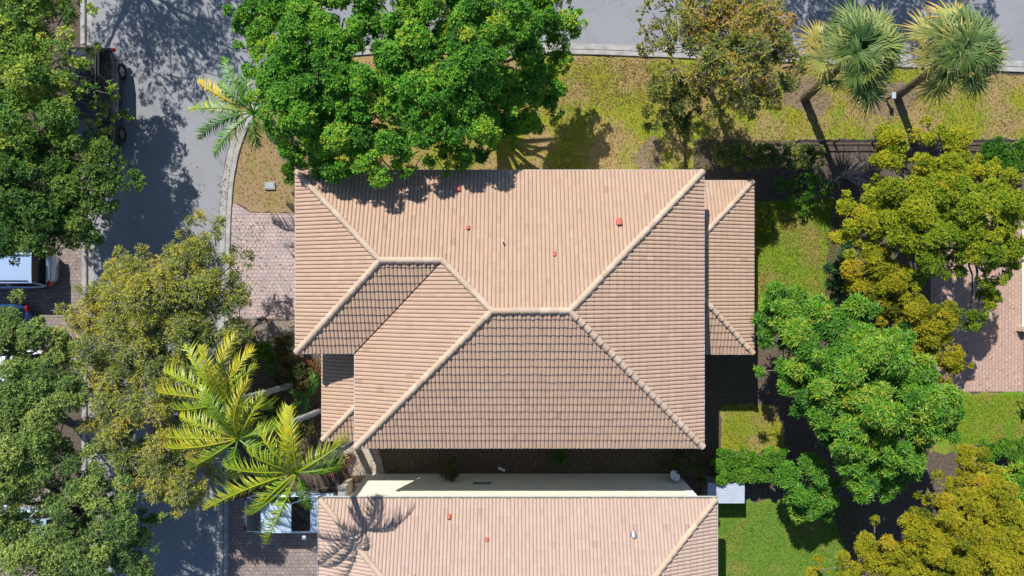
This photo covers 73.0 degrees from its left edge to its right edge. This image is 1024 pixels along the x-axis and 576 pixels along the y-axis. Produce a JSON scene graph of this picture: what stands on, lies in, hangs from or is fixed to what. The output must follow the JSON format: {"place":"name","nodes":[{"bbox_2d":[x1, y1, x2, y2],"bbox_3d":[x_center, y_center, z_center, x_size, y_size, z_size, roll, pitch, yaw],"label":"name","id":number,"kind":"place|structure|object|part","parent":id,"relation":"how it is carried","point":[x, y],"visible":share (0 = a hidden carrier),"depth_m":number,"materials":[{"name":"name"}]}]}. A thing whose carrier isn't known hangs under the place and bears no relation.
{"place":"outdoors","nodes":[
{"label":"outdoors","id":0,"kind":"place"},
{"bbox_2d":[0,488,75,575],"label":"driveway","id":1,"kind":"structure","parent":0,"point":[45,491],"depth_m":31.99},
{"bbox_2d":[0,504,79,545],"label":"parked car","id":2,"kind":"object","parent":1,"relation":"on","point":[44,519],"visible":0.05,"depth_m":30.80,"materials":[{"name":"white paint"}]},
{"bbox_3d":[-20.739,10.131,30.812,1.296,0.426,0.144,0,90,0],"label":"side window","id":3,"kind":"part","parent":2,"relation":"part of","materials":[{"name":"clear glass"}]},
{"bbox_3d":[-20.243,10.838,30.806,0.660,0.463,1.424,0,90,0],"label":"rear window","id":4,"kind":"part","parent":2,"relation":"part of","materials":[{"name":"black glass"}]},
{"bbox_2d":[0,242,81,372],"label":"driveway","id":5,"kind":"structure","parent":0,"point":[71,273],"depth_m":31.99,"materials":[{"name":"beige brick"}]},
{"bbox_2d":[0,303,34,341],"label":"parked car","id":6,"kind":"object","parent":5,"relation":"on","point":[27,312],"visible":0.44,"depth_m":31.19,"materials":[{"name":"blue paint"}]},
{"bbox_3d":[-22.312,1.583,30.815,0.660,0.460,1.408,0,90,0],"label":"rear window","id":7,"kind":"part","parent":6,"relation":"part of","materials":[{"name":"black glass"}]},
{"bbox_2d":[0,348,52,387],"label":"parked car","id":8,"kind":"object","parent":5,"relation":"on","point":[35,354],"visible":0.07,"depth_m":30.93,"materials":[{"name":"white paint"}]},
{"bbox_3d":[-21.507,3.645,30.790,0.675,0.470,1.440,0,90,0],"label":"rear window","id":9,"kind":"part","parent":8,"relation":"part of","materials":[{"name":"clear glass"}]},
{"bbox_2d":[0,250,58,288],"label":"parked car","id":10,"kind":"object","parent":5,"relation":"on","point":[32,272],"visible":0.53,"depth_m":30.45,"materials":[{"name":"silver metal"}]},
{"bbox_3d":[-21.709,-0.138,30.634,1.375,0.535,0.152,0,90,0],"label":"side window","id":11,"kind":"part","parent":10,"relation":"part of","materials":[{"name":"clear glass"}]},
{"bbox_3d":[-20.948,-0.884,30.639,0.238,0.573,1.505,0,90,0],"label":"rear window","id":12,"kind":"part","parent":10,"relation":"part of","materials":[{"name":"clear glass"}]},
{"bbox_2d":[226,203,294,317],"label":"driveway","id":13,"kind":"structure","parent":0,"point":[271,270],"depth_m":31.99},
{"bbox_2d":[228,59,319,212],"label":"lawn","id":14,"kind":"structure","parent":0,"point":[262,159],"depth_m":31.99,"materials":[{"name":"beige plant"}]},
{"bbox_2d":[187,56,302,162],"bbox_3d":[-10.704,-7.026,29.405,4.467,5.322,4.214,0,90,0],"label":"feather palm","id":15,"kind":"object","parent":14,"relation":"on","point":[239,105],"visible":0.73,"depth_m":27.04,"materials":[{"name":"green plant"}]},
{"bbox_2d":[265,182,275,189],"bbox_3d":[-11.177,-4.712,31.941,0.480,0.118,0.340,0,90,0],"label":"utility box","id":16,"kind":"object","parent":14,"relation":"on","point":[270,185],"visible":1,"depth_m":31.88,"materials":[{"name":"metal"}]},
{"bbox_2d":[270,127,306,167],"bbox_3d":[-10.298,-6.631,31.986,1.764,0.001,2.209,0,90,0],"label":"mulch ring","id":17,"kind":"object","parent":14,"relation":"on","point":[282,160],"visible":0.21,"depth_m":31.99,"materials":[{"name":"beige soil"}]},
{"bbox_2d":[280,154,309,185],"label":"leafy shrub","id":18,"kind":"object","parent":14,"relation":"on","point":[287,168],"visible":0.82,"depth_m":31.09,"materials":[{"name":"green plant"}]},
{"bbox_2d":[228,483,359,575],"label":"driveway","id":19,"kind":"structure","parent":0,"point":[275,552],"depth_m":31.99,"materials":[{"name":"grey brick"}]},
{"bbox_2d":[243,488,337,539],"bbox_3d":[-9.898,10.167,31.263,4.500,1.450,2.260,0,90,0],"label":"parked car","id":20,"kind":"object","parent":19,"relation":"on","point":[298,519],"visible":0.48,"depth_m":30.83,"materials":[{"name":"silver metal"}]},
{"bbox_3d":[-11.508,10.167,30.809,0.800,0.460,1.473,0,90,0],"label":"rear window","id":21,"kind":"part","parent":20,"relation":"part of","materials":[{"name":"black glass"}]},
{"bbox_3d":[-9.828,9.437,30.816,1.206,0.422,0.148,0,90,0],"label":"side window","id":22,"kind":"part","parent":20,"relation":"part of","materials":[{"name":"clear glass"}]},
{"bbox_2d":[338,478,352,495],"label":"garden wall","id":23,"kind":"structure","parent":19,"relation":"on","point":[345,487],"depth_m":31.02,"materials":[{"name":"beige paint"}]},
{"bbox_2d":[0,0,1023,566],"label":"ground","id":24,"kind":"structure","parent":0,"point":[800,434],"depth_m":32.00,"materials":[{"name":"brown soil"}]},
{"bbox_2d":[0,287,100,480],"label":"broadleaf tree","id":25,"kind":"object","parent":24,"relation":"on","point":[26,381],"visible":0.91,"depth_m":26.15,"materials":[{"name":"green plant"}]},
{"bbox_2d":[0,0,133,188],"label":"broadleaf tree","id":26,"kind":"object","parent":24,"relation":"on","point":[25,61],"visible":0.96,"depth_m":26.47,"materials":[{"name":"green plant"}]},
{"bbox_2d":[0,121,146,266],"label":"broadleaf tree","id":27,"kind":"object","parent":24,"relation":"on","point":[31,207],"visible":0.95,"depth_m":26.98,"materials":[{"name":"green plant"}]},
{"bbox_2d":[0,417,172,575],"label":"broadleaf tree","id":28,"kind":"object","parent":24,"relation":"on","point":[115,542],"visible":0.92,"depth_m":26.37,"materials":[{"name":"green plant"}]},
{"bbox_2d":[80,0,93,552],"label":"kerb","id":29,"kind":"structure","parent":24,"relation":"on","point":[87,257],"depth_m":31.96,"materials":[{"name":"concrete"}]},
{"bbox_2d":[52,338,229,520],"bbox_3d":[-14.168,5.186,28.965,5.580,6.349,8.237,-23,90,0],"label":"olive tree","id":30,"kind":"object","parent":24,"relation":"on","point":[110,419],"visible":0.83,"depth_m":26.83,"materials":[{"name":"green plant"}]},
{"bbox_2d":[45,209,257,384],"bbox_3d":[-14.055,0.940,28.716,8.890,6.804,6.217,-27,90,0],"label":"olive tree","id":31,"kind":"object","parent":24,"relation":"on","point":[186,310],"visible":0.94,"depth_m":26.62,"materials":[{"name":"green plant"}]},
{"bbox_2d":[251,319,302,355],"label":"paved walkway","id":32,"kind":"structure","parent":24,"relation":"on","point":[270,337],"depth_m":31.99,"materials":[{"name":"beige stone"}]},
{"bbox_2d":[229,318,347,499],"bbox_3d":[-9.850,5.621,31.992,6.979,0.001,8.496,0,90,0],"label":"garden bed","id":33,"kind":"object","parent":24,"relation":"on","point":[321,481],"visible":0.29,"depth_m":31.99,"materials":[{"name":"brown soil"}]},
{"bbox_2d":[155,331,292,441],"bbox_3d":[-11.048,3.725,28.050,4.741,8.013,4.373,0,90,0],"label":"feather palm","id":34,"kind":"object","parent":33,"relation":"on","point":[219,387],"visible":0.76,"depth_m":25.13,"materials":[{"name":"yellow plant"}]},
{"bbox_2d":[216,316,256,352],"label":"leafy shrub","id":35,"kind":"object","parent":33,"relation":"on","point":[238,345],"visible":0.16,"depth_m":30.58,"materials":[{"name":"green plant"}]},
{"bbox_2d":[163,373,320,480],"bbox_3d":[-10.668,5.238,28.150,4.599,7.833,3.950,-30,90,0],"label":"feather palm","id":36,"kind":"object","parent":33,"relation":"on","point":[225,426],"visible":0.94,"depth_m":25.18,"materials":[{"name":"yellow plant"}]},
{"bbox_2d":[247,340,283,373],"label":"leafy shrub","id":37,"kind":"object","parent":33,"relation":"on","point":[264,351],"visible":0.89,"depth_m":30.57,"materials":[{"name":"green plant"}]},
{"bbox_2d":[201,401,353,544],"bbox_3d":[-8.192,6.530,27.565,3.782,8.984,5.525,33,90,0],"label":"feather palm","id":38,"kind":"object","parent":33,"relation":"on","point":[331,454],"visible":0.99,"depth_m":23.68,"materials":[{"name":"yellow plant"}]},
{"bbox_2d":[248,392,320,452],"bbox_3d":[-10.399,5.998,31.436,3.503,1.310,2.373,25,90,0],"label":"leafy shrub","id":39,"kind":"object","parent":33,"relation":"on","point":[268,414],"visible":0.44,"depth_m":31.18,"materials":[{"name":"green plant"}]},
{"bbox_2d":[271,334,319,393],"bbox_3d":[-9.658,3.374,31.067,2.428,1.990,2.386,18,90,0],"label":"leafy shrub","id":40,"kind":"object","parent":33,"relation":"on","point":[293,372],"visible":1,"depth_m":30.48,"materials":[{"name":"green plant"}]},
{"bbox_2d":[288,372,320,413],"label":"leafy shrub","id":41,"kind":"object","parent":33,"relation":"on","point":[308,393],"visible":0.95,"depth_m":30.86,"materials":[{"name":"green plant"}]},
{"bbox_2d":[300,358,320,381],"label":"leafy shrub","id":42,"kind":"object","parent":33,"relation":"on","point":[307,363],"visible":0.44,"depth_m":30.92,"materials":[{"name":"red plant"}]},
{"bbox_2d":[341,441,688,477],"bbox_3d":[0.864,7.599,31.990,17.576,0.001,2.427,0,90,0],"label":"garden bed","id":43,"kind":"object","parent":24,"relation":"on","point":[599,467],"visible":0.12,"depth_m":31.99,"materials":[{"name":"brown soil"}]},
{"bbox_2d":[344,446,384,475],"bbox_3d":[-6.859,7.934,31.986,2.072,0.001,1.510,0,90,0],"label":"gravel bed","id":44,"kind":"object","parent":43,"relation":"on","point":[370,464],"visible":0.68,"depth_m":31.99,"materials":[{"name":"beige gravel"}]},
{"bbox_2d":[339,454,350,468],"bbox_3d":[-7.709,7.915,31.666,0.973,0.468,0.887,0,90,0],"label":"bromeliad","id":45,"kind":"object","parent":44,"relation":"on","point":[343,457],"visible":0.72,"depth_m":31.75,"materials":[{"name":"green plant"}]},
{"bbox_2d":[343,449,359,466],"bbox_3d":[-7.404,7.697,31.681,0.808,0.438,0.745,-38,90,0],"label":"bromeliad","id":46,"kind":"object","parent":44,"relation":"on","point":[350,456],"visible":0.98,"depth_m":31.73,"materials":[{"name":"red plant"}]},
{"bbox_2d":[438,456,461,481],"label":"leafy shrub","id":47,"kind":"object","parent":43,"relation":"on","point":[452,469],"visible":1,"depth_m":30.57,"materials":[{"name":"green plant"}]},
{"bbox_2d":[548,449,566,465],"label":"leafy shrub","id":48,"kind":"object","parent":43,"relation":"on","point":[561,460],"visible":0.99,"depth_m":31.39,"materials":[{"name":"green plant"}]},
{"bbox_2d":[660,449,708,488],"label":"leafy shrub","id":49,"kind":"object","parent":43,"relation":"on","point":[699,471],"visible":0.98,"depth_m":30.68,"materials":[{"name":"green plant"}]},
{"bbox_2d":[317,474,717,575],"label":"house","id":50,"kind":"structure","parent":24,"relation":"on","point":[524,525],"depth_m":28.03,"materials":[{"name":"tile"}]},
{"bbox_2d":[670,470,679,481],"bbox_3d":[7.187,8.286,30.489,0.416,0.455,0.517,-30,90,0],"label":"satellite dish","id":51,"kind":"object","parent":50,"relation":"attached to","point":[674,476],"visible":1,"depth_m":30.49,"materials":[{"name":"white paint"}]},
{"bbox_2d":[293,169,754,449],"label":"house","id":52,"kind":"structure","parent":24,"relation":"on","point":[537,309],"depth_m":25.80,"materials":[{"name":"tile"}]},
{"bbox_2d":[217,43,1023,575],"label":"kerb","id":53,"kind":"structure","parent":24,"relation":"on","point":[603,49],"depth_m":31.99,"materials":[{"name":"concrete"}]},
{"bbox_2d":[701,476,744,502],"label":"storage shed","id":54,"kind":"structure","parent":24,"relation":"on","point":[733,492],"depth_m":30.79,"materials":[{"name":"white metal"}]},
{"bbox_2d":[687,352,767,480],"bbox_3d":[9.981,5.914,31.988,3.768,0.001,5.987,0,90,0],"label":"garden bed","id":55,"kind":"object","parent":24,"relation":"on","point":[731,379],"visible":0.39,"depth_m":31.99,"materials":[{"name":"brown soil"}]},
{"bbox_2d":[709,446,789,486],"bbox_3d":[10.548,7.912,31.219,3.592,1.604,1.824,0,90,0],"label":"hedge","id":56,"kind":"object","parent":55,"relation":"on","point":[728,459],"visible":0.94,"depth_m":30.61,"materials":[{"name":"green plant"}]},
{"bbox_2d":[693,139,880,201],"bbox_3d":[12.803,-5.178,31.988,8.935,0.001,3.448,0,90,0],"label":"garden bed","id":57,"kind":"object","parent":24,"relation":"on","point":[835,156],"visible":0.51,"depth_m":31.99,"materials":[{"name":"brown soil"}]},
{"bbox_2d":[711,140,826,173],"bbox_3d":[11.477,-5.860,31.303,5.178,1.437,1.515,0,90,0],"label":"hedge","id":58,"kind":"object","parent":57,"relation":"on","point":[722,158],"visible":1,"depth_m":30.83,"materials":[{"name":"green plant"}]},
{"bbox_2d":[767,168,833,216],"bbox_3d":[13.241,-4.518,31.436,2.726,1.282,2.126,36,90,0],"label":"leafy shrub","id":59,"kind":"object","parent":57,"relation":"on","point":[826,192],"visible":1,"depth_m":31.27,"materials":[{"name":"green plant"}]},
{"bbox_2d":[825,144,887,195],"bbox_3d":[15.656,-5.056,31.242,2.135,1.821,2.435,26,90,0],"label":"bare shrub","id":60,"kind":"object","parent":57,"relation":"on","point":[848,175],"visible":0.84,"depth_m":31.40,"materials":[{"name":"brown plant"}]},
{"bbox_2d":[774,451,841,524],"bbox_3d":[12.810,8.676,30.265,2.643,3.610,3.606,-26,90,0],"label":"mango shrub","id":61,"kind":"object","parent":24,"relation":"on","point":[817,503],"visible":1,"depth_m":29.08,"materials":[{"name":"green plant"}]},
{"bbox_2d":[757,199,930,405],"bbox_3d":[15.580,0.640,31.990,8.468,0.001,9.728,0,90,0],"label":"garden bed","id":62,"kind":"object","parent":24,"relation":"on","point":[771,396],"visible":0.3,"depth_m":31.99,"materials":[{"name":"brown soil"}]},
{"bbox_2d":[821,238,864,308],"bbox_3d":[14.508,-0.865,30.883,1.958,2.352,3.824,0,90,0],"label":"leafy shrub","id":63,"kind":"object","parent":62,"relation":"on","point":[833,268],"visible":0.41,"depth_m":30.21,"materials":[{"name":"green plant"}]},
{"bbox_2d":[749,279,966,505],"bbox_3d":[13.585,3.576,28.562,6.096,7.189,10.049,-37,90,0],"label":"mango tree","id":64,"kind":"object","parent":62,"relation":"on","point":[859,368],"visible":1,"depth_m":26.36,"materials":[{"name":"green plant"}]},
{"bbox_2d":[840,243,973,384],"bbox_3d":[16.210,1.087,29.425,3.107,5.428,6.972,-37,90,0],"label":"cauliflower tree","id":65,"kind":"object","parent":62,"relation":"on","point":[915,308],"visible":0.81,"depth_m":27.47,"materials":[{"name":"yellow plant"}]},
{"bbox_2d":[828,114,1023,266],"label":"cauliflower tree","id":66,"kind":"object","parent":62,"relation":"on","point":[895,206],"visible":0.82,"depth_m":26.78,"materials":[{"name":"green plant"}]},
{"bbox_2d":[790,452,1023,575],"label":"garden bed","id":67,"kind":"object","parent":24,"relation":"on","point":[888,513],"visible":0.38,"depth_m":31.99,"materials":[{"name":"brown soil"}]},
{"bbox_2d":[805,442,1023,575],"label":"tree","id":68,"kind":"object","parent":67,"relation":"on","point":[956,543],"visible":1,"depth_m":26.84,"materials":[{"name":"yellow plant"}]},
{"bbox_2d":[981,460,1023,525],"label":"leafy shrub","id":69,"kind":"object","parent":67,"relation":"on","point":[1015,473],"visible":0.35,"depth_m":29.64,"materials":[{"name":"green plant"}]},
{"bbox_2d":[795,139,1018,142],"bbox_3d":[18.397,-6.727,31.720,10.625,0.560,0.070,0,90,0],"label":"metal fence","id":70,"kind":"object","parent":24,"relation":"on","point":[835,141],"visible":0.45,"depth_m":31.60,"materials":[{"name":"black metal"}]},
{"bbox_2d":[890,169,1023,331],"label":"cauliflower tree","id":71,"kind":"object","parent":24,"relation":"on","point":[1000,244],"visible":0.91,"depth_m":26.54,"materials":[{"name":"green plant"}]},
{"bbox_2d":[972,136,1023,177],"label":"hedge","id":72,"kind":"object","parent":24,"relation":"on","point":[1004,154],"visible":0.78,"depth_m":30.62,"materials":[{"name":"green plant"}]},
{"bbox_2d":[1016,193,1023,393],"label":"house","id":73,"kind":"structure","parent":24,"relation":"on","point":[1020,328],"depth_m":31.86,"materials":[{"name":"grey paint"}]},
{"bbox_2d":[1021,222,1023,325],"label":"window","id":74,"kind":"structure","parent":73,"relation":"in","point":[1022,231],"depth_m":31.85,"materials":[{"name":"white paint"}]},
{"bbox_2d":[93,0,1023,575],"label":"road","id":75,"kind":"structure","parent":0,"point":[167,52],"depth_m":32.00,"materials":[{"name":"grey asphalt"}]},
{"bbox_2d":[67,47,126,154],"bbox_3d":[-18.764,-8.463,31.096,2.360,1.800,4.750,0,90,0],"label":"parked car","id":76,"kind":"object","parent":75,"relation":"on","point":[106,66],"visible":0.48,"depth_m":30.77,"materials":[{"name":"grey paint"}]},
{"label":"side window","id":77,"kind":"part","parent":76,"relation":"part of","materials":[{"name":"black glass"}]},
{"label":"side window","id":78,"kind":"part","parent":76,"relation":"part of","materials":[{"name":"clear glass"}]},
{"bbox_2d":[321,54,1023,169],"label":"lawn","id":79,"kind":"structure","parent":0,"point":[545,152],"depth_m":31.99,"materials":[{"name":"green plant"}]},
{"bbox_2d":[222,0,429,188],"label":"oak tree","id":80,"kind":"object","parent":79,"relation":"on","point":[310,114],"visible":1,"depth_m":24.12,"materials":[{"name":"green plant"}]},
{"bbox_2d":[349,0,588,178],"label":"oak tree","id":81,"kind":"object","parent":79,"relation":"on","point":[470,79],"visible":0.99,"depth_m":24.13,"materials":[{"name":"green plant"}]},
{"bbox_2d":[2,54,1023,575],"bbox_3d":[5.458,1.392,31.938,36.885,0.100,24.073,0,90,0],"label":"grass","id":82,"kind":"structure","parent":79,"relation":"on","point":[788,268],"depth_m":31.97,"materials":[{"name":"green plant"}]},
{"bbox_2d":[633,136,663,169],"bbox_3d":[6.295,-6.178,31.986,1.467,0.001,1.698,0,90,0],"label":"mulch ring","id":83,"kind":"object","parent":79,"relation":"on","point":[643,164],"visible":0.74,"depth_m":31.99,"materials":[{"name":"beige soil"}]},
{"bbox_2d":[649,146,670,169],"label":"bare shrub","id":84,"kind":"object","parent":83,"relation":"on","point":[656,157],"visible":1,"depth_m":31.60,"materials":[{"name":"brown plant"}]},
{"bbox_2d":[635,0,684,68],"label":"young tree","id":85,"kind":"object","parent":79,"relation":"on","point":[655,26],"visible":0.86,"depth_m":27.57,"materials":[{"name":"green plant"}]},
{"bbox_2d":[640,59,711,167],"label":"young tree","id":86,"kind":"object","parent":79,"relation":"on","point":[676,94],"visible":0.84,"depth_m":27.96,"materials":[{"name":"green plant"}]},
{"bbox_2d":[654,0,808,121],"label":"autumn tree","id":87,"kind":"object","parent":79,"relation":"on","point":[763,38],"visible":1,"depth_m":25.90,"materials":[{"name":"green plant"}]},
{"bbox_2d":[782,75,832,115],"bbox_3d":[13.751,-8.928,31.986,2.249,0.001,1.727,22,90,0],"label":"mulch ring","id":88,"kind":"object","parent":79,"relation":"on","point":[812,103],"visible":0.69,"depth_m":31.99,"materials":[{"name":"beige soil"}]},
{"bbox_2d":[791,0,910,125],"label":"fan palm","id":89,"kind":"object","parent":88,"relation":"on","point":[860,41],"visible":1,"depth_m":26.06,"materials":[{"name":"green plant"}]},
{"bbox_2d":[870,81,917,119],"bbox_3d":[17.537,-8.702,31.986,2.551,0.001,1.871,0,90,0],"label":"mulch ring","id":90,"kind":"object","parent":79,"relation":"on","point":[898,85],"visible":0.56,"depth_m":31.99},
{"bbox_2d":[885,92,895,100],"bbox_3d":[17.295,-8.709,31.640,0.170,0.720,0.300,0,90,0],"label":"bollard light","id":91,"kind":"object","parent":90,"relation":"on","point":[893,95],"visible":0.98,"depth_m":31.30,"materials":[{"name":"white plastic"}]},
{"bbox_2d":[895,0,1012,114],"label":"fan palm","id":92,"kind":"object","parent":90,"relation":"on","point":[966,44],"visible":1,"depth_m":26.25,"materials":[{"name":"green plant"}]},
{"bbox_2d":[720,403,784,453],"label":"lawn","id":93,"kind":"structure","parent":0,"point":[760,410],"depth_m":31.99,"materials":[{"name":"green plant"}]},
{"bbox_2d":[718,497,850,575],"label":"lawn","id":94,"kind":"structure","parent":0,"point":[763,530],"depth_m":31.99,"materials":[{"name":"green plant"}]},
{"bbox_2d":[754,199,832,316],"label":"lawn","id":95,"kind":"structure","parent":0,"point":[761,262],"depth_m":31.99,"materials":[{"name":"green plant"}]},
{"bbox_2d":[757,200,777,233],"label":"leafy shrub","id":96,"kind":"object","parent":95,"relation":"on","point":[772,213],"visible":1,"depth_m":31.33,"materials":[{"name":"green plant"}]},
{"bbox_2d":[929,392,1023,454],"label":"lawn","id":97,"kind":"structure","parent":0,"point":[943,446],"depth_m":31.99,"materials":[{"name":"green plant"}]},
{"bbox_2d":[974,435,1023,464],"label":"hedge","id":98,"kind":"object","parent":97,"relation":"on","point":[1007,448],"visible":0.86,"depth_m":30.85,"materials":[{"name":"green plant"}]},
{"bbox_2d":[931,203,1022,391],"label":"patio","id":99,"kind":"structure","parent":0,"point":[1004,317],"depth_m":31.99,"materials":[{"name":"beige brick"}]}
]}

